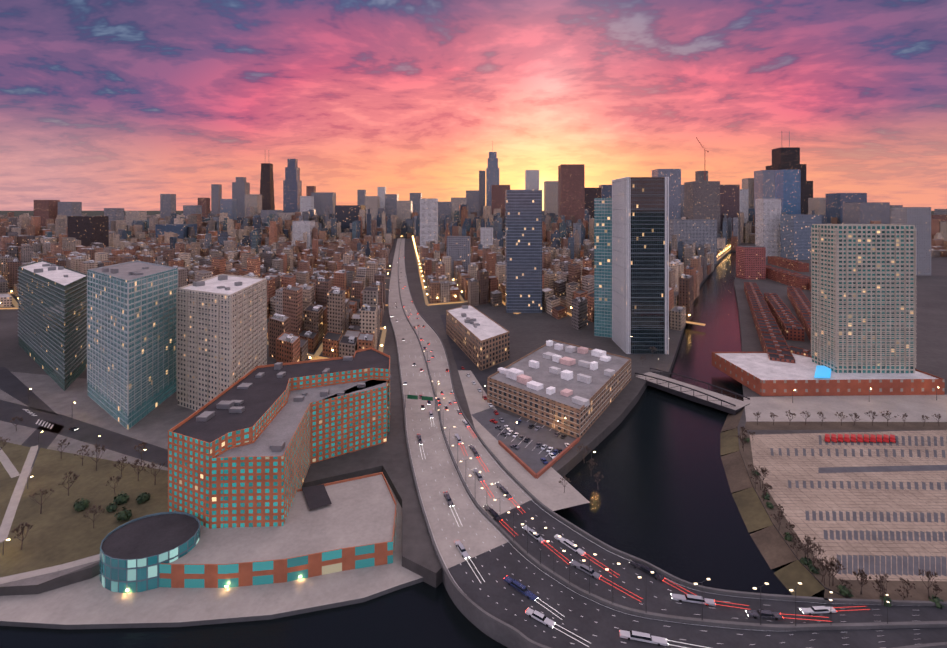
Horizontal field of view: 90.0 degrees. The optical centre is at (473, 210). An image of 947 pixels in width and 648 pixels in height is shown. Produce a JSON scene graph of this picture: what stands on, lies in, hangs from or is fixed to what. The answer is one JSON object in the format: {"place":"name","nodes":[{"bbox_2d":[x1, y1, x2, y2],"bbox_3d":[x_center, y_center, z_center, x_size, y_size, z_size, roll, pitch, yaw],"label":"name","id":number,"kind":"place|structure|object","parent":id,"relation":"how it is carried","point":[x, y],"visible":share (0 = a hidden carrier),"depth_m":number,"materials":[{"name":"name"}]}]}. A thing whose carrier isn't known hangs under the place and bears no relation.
{"place":"outdoors","nodes":[
{"label":"outdoors","id":0,"kind":"place"},
{"bbox_2d":[0,367,195,586],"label":"park ground","id":1,"kind":"structure","parent":0,"point":[63,537],"depth_m":218.57,"materials":[{"name":"green plant"}]},
{"bbox_2d":[0,476,422,628],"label":"waterfront promenade","id":2,"kind":"structure","parent":0,"point":[93,603],"depth_m":150.25,"materials":[{"name":"concrete"}]},
{"bbox_2d":[100,472,396,592],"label":"building","id":3,"kind":"structure","parent":2,"relation":"on","point":[339,526],"depth_m":165.18,"materials":[{"name":"concrete"}]},
{"bbox_2d":[3,383,938,593],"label":"street lamps","id":4,"kind":"object","parent":2,"relation":"on","point":[300,576],"visible":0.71,"depth_m":240.43,"materials":[{"name":"grey"}]},
{"bbox_2d":[0,252,818,647],"bbox_3d":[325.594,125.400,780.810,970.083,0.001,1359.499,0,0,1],"label":"river water","id":5,"kind":"structure","parent":0,"point":[660,496],"depth_m":186.84,"materials":[{"name":"black liquid"}]},
{"bbox_2d":[0,215,946,598],"bbox_3d":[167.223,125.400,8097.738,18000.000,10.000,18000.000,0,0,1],"label":"ground","id":6,"kind":"structure","parent":0,"point":[528,335],"depth_m":378.08,"materials":[{"name":"grey concrete"}]},
{"bbox_2d":[19,260,86,390],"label":"tower","id":7,"kind":"structure","parent":6,"relation":"on","point":[62,277],"depth_m":351.25,"materials":[{"name":"grey metal"}]},
{"bbox_2d":[17,270,86,378],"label":"tower balconies","id":8,"kind":"structure","parent":7,"relation":"attached to","point":[51,323],"depth_m":350.06,"materials":[{"name":"grey concrete"}]},
{"bbox_2d":[88,260,177,429],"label":"tower","id":9,"kind":"structure","parent":6,"relation":"on","point":[131,272],"depth_m":283.66,"materials":[{"name":"teal glass"}]},
{"bbox_2d":[87,269,177,415],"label":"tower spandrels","id":10,"kind":"object","parent":9,"relation":"attached to","point":[127,326],"visible":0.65,"depth_m":284.11,"materials":[{"name":"grey concrete"}]},
{"bbox_2d":[178,274,265,410],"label":"tower","id":11,"kind":"structure","parent":6,"relation":"on","point":[224,285],"depth_m":286.36,"materials":[{"name":"beige concrete"}]},
{"bbox_2d":[176,280,266,404],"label":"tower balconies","id":12,"kind":"structure","parent":11,"relation":"attached to","point":[230,345],"depth_m":285.67,"materials":[{"name":"beige concrete"}]},
{"bbox_2d":[168,347,389,528],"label":"building","id":13,"kind":"structure","parent":6,"relation":"on","point":[246,407],"depth_m":202.28,"materials":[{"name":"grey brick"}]},
{"bbox_2d":[210,374,390,528],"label":"building","id":14,"kind":"structure","parent":6,"relation":"on","point":[258,480],"depth_m":200.35,"materials":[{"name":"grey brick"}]},
{"bbox_2d":[0,236,730,359],"bbox_3d":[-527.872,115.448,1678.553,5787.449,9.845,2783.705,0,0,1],"label":"street lights","id":15,"kind":"object","parent":6,"relation":"on","point":[315,356],"visible":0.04,"depth_m":601.29,"materials":[{"name":"yellow"}]},
{"bbox_2d":[0,346,941,604],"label":"bare trees","id":16,"kind":"object","parent":6,"relation":"on","point":[831,564],"visible":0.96,"depth_m":180.58,"materials":[{"name":"brown plant"}]},
{"bbox_2d":[0,204,946,362],"bbox_3d":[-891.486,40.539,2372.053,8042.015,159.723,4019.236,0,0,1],"label":"city buildings","id":17,"kind":"structure","parent":6,"relation":"on","point":[310,305],"depth_m":860.71,"materials":[{"name":"brown brick"}]},
{"bbox_2d":[446,305,508,370],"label":"loft","id":18,"kind":"structure","parent":6,"relation":"on","point":[480,339],"depth_m":389.94,"materials":[{"name":"beige concrete"}]},
{"bbox_2d":[69,366,895,463],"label":"parked cars","id":19,"kind":"object","parent":6,"relation":"on","point":[865,438],"visible":0.92,"depth_m":247.69,"materials":[{"name":"paint"}]},
{"bbox_2d":[34,131,946,312],"bbox_3d":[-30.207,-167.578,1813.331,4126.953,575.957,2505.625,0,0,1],"label":"distant skyscrapers","id":20,"kind":"structure","parent":6,"relation":"on","point":[774,190],"depth_m":1681.08,"materials":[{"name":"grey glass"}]},
{"bbox_2d":[696,137,708,179],"bbox_3d":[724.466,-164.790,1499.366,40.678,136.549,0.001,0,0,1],"label":"crane","id":21,"kind":"object","parent":20,"relation":"on","point":[704,162],"visible":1,"depth_m":1499.22,"materials":[{"name":"red"}]},
{"bbox_2d":[73,437,944,608],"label":"evergreen shrubs","id":22,"kind":"object","parent":6,"relation":"on","point":[123,514],"visible":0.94,"depth_m":184.86,"materials":[{"name":"green plant"}]},
{"bbox_2d":[488,340,630,437],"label":"warehouse building","id":23,"kind":"structure","parent":6,"relation":"on","point":[601,381],"depth_m":289.20,"materials":[{"name":"beige concrete"}]},
{"bbox_2d":[498,340,614,406],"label":"rooftop units","id":24,"kind":"object","parent":23,"relation":"on","point":[518,375],"visible":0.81,"depth_m":306.00},
{"bbox_2d":[487,362,630,437],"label":"loft bands","id":25,"kind":"object","parent":23,"relation":"attached to","point":[579,414],"visible":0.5,"depth_m":274.90,"materials":[{"name":"brown brick"}]},
{"bbox_2d":[594,198,611,337],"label":"glass tower","id":26,"kind":"structure","parent":6,"relation":"on","point":[602,267],"depth_m":452.11,"materials":[{"name":"teal glass"}]},
{"bbox_2d":[635,368,749,414],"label":"bridge","id":27,"kind":"structure","parent":6,"relation":"on","point":[715,400],"depth_m":312.35,"materials":[{"name":"concrete"}]},
{"bbox_2d":[744,256,811,362],"bbox_3d":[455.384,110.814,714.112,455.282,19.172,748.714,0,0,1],"label":"townhouses","id":28,"kind":"structure","parent":6,"relation":"on","point":[770,312],"depth_m":519.35,"materials":[{"name":"brick"}]},
{"bbox_2d":[712,352,944,395],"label":"podium","id":29,"kind":"object","parent":6,"relation":"on","point":[761,373],"visible":0.67,"depth_m":313.53,"materials":[{"name":"red"}]},
{"bbox_2d":[814,365,830,377],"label":"pool","id":30,"kind":"structure","parent":29,"relation":"on","point":[822,371],"depth_m":322.14,"materials":[{"name":"blue liquid"}]},
{"bbox_2d":[812,224,914,372],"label":"tower","id":31,"kind":"structure","parent":29,"relation":"on","point":[869,368],"depth_m":324.25,"materials":[{"name":"grey concrete"}]},
{"bbox_2d":[811,227,916,367],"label":"tower frame","id":32,"kind":"object","parent":31,"relation":"on","point":[865,298],"visible":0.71,"depth_m":323.75,"materials":[{"name":"beige"}]},
{"bbox_2d":[0,0,946,216],"label":"sky","id":33,"kind":"structure","parent":0,"point":[125,104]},
{"bbox_2d":[440,315,589,510],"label":"ground","id":34,"kind":"structure","parent":0,"point":[530,471],"depth_m":244.86,"materials":[{"name":"concrete"}]},
{"bbox_2d":[624,177,667,353],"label":"glass tower","id":35,"kind":"structure","parent":0,"point":[646,291],"depth_m":398.04,"materials":[{"name":"black glass"}]},
{"bbox_2d":[612,180,667,327],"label":"glass tower fins","id":36,"kind":"object","parent":35,"relation":"attached to","point":[640,253],"visible":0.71,"depth_m":397.81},
{"bbox_2d":[612,177,668,353],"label":"white glass tower edges","id":37,"kind":"object","parent":35,"relation":"attached to","point":[618,273],"visible":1,"depth_m":414.38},
{"bbox_2d":[388,238,946,647],"bbox_3d":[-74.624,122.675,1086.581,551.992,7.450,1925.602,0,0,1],"label":"highway road","id":38,"kind":"structure","parent":0,"point":[494,605],"depth_m":152.77,"materials":[{"name":"grey asphalt"}]},
{"bbox_2d":[390,250,869,647],"bbox_3d":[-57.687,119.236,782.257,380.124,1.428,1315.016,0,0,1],"label":"cars","id":39,"kind":"object","parent":38,"relation":"on","point":[628,635],"visible":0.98,"depth_m":151.72,"materials":[{"name":"paint"}]},
{"bbox_2d":[405,310,889,625],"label":"highway gantry and poles","id":40,"kind":"object","parent":38,"relation":"on","point":[422,398],"visible":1,"depth_m":156.47,"materials":[{"name":"grey"}]},
{"bbox_2d":[720,407,855,598],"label":"riverbank","id":41,"kind":"structure","parent":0,"point":[773,547],"depth_m":186.34,"materials":[{"name":"brown soil"}]},
{"bbox_2d":[739,395,946,600],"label":"ground","id":42,"kind":"structure","parent":0,"point":[872,509],"depth_m":208.96,"materials":[{"name":"concrete"}]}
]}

